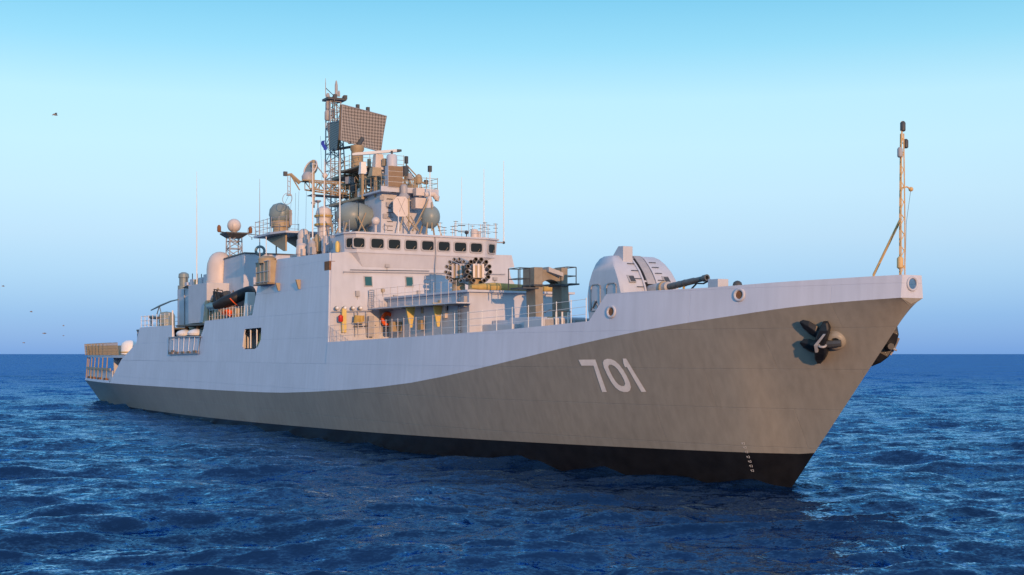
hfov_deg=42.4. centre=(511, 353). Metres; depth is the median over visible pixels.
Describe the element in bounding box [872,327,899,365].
anchor
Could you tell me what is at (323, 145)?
signal flag
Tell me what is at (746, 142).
sky
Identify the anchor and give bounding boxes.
[800,320,841,363]
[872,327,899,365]
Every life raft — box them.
[176,327,189,335]
[187,326,202,335]
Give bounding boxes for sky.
[0,0,1023,353]
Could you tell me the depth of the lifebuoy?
81.88 m
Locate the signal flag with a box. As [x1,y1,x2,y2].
[321,140,326,149]
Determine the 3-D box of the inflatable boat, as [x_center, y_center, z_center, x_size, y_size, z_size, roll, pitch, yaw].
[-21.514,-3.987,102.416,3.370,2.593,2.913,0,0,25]
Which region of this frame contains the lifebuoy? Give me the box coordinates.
[381,312,390,326]
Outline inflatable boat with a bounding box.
[212,286,255,313]
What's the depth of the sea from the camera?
48.14 m
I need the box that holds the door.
[379,307,387,331]
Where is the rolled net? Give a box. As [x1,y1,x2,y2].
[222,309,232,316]
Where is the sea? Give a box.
[0,354,1023,574]
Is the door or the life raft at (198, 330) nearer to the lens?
the door
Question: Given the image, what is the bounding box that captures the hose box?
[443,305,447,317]
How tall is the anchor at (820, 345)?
1.688 m
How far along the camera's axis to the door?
82.32 m
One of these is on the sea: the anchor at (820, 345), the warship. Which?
the warship
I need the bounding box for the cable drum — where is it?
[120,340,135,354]
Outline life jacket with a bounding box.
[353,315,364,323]
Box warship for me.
[84,78,922,486]
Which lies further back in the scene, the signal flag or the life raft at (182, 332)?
the life raft at (182, 332)

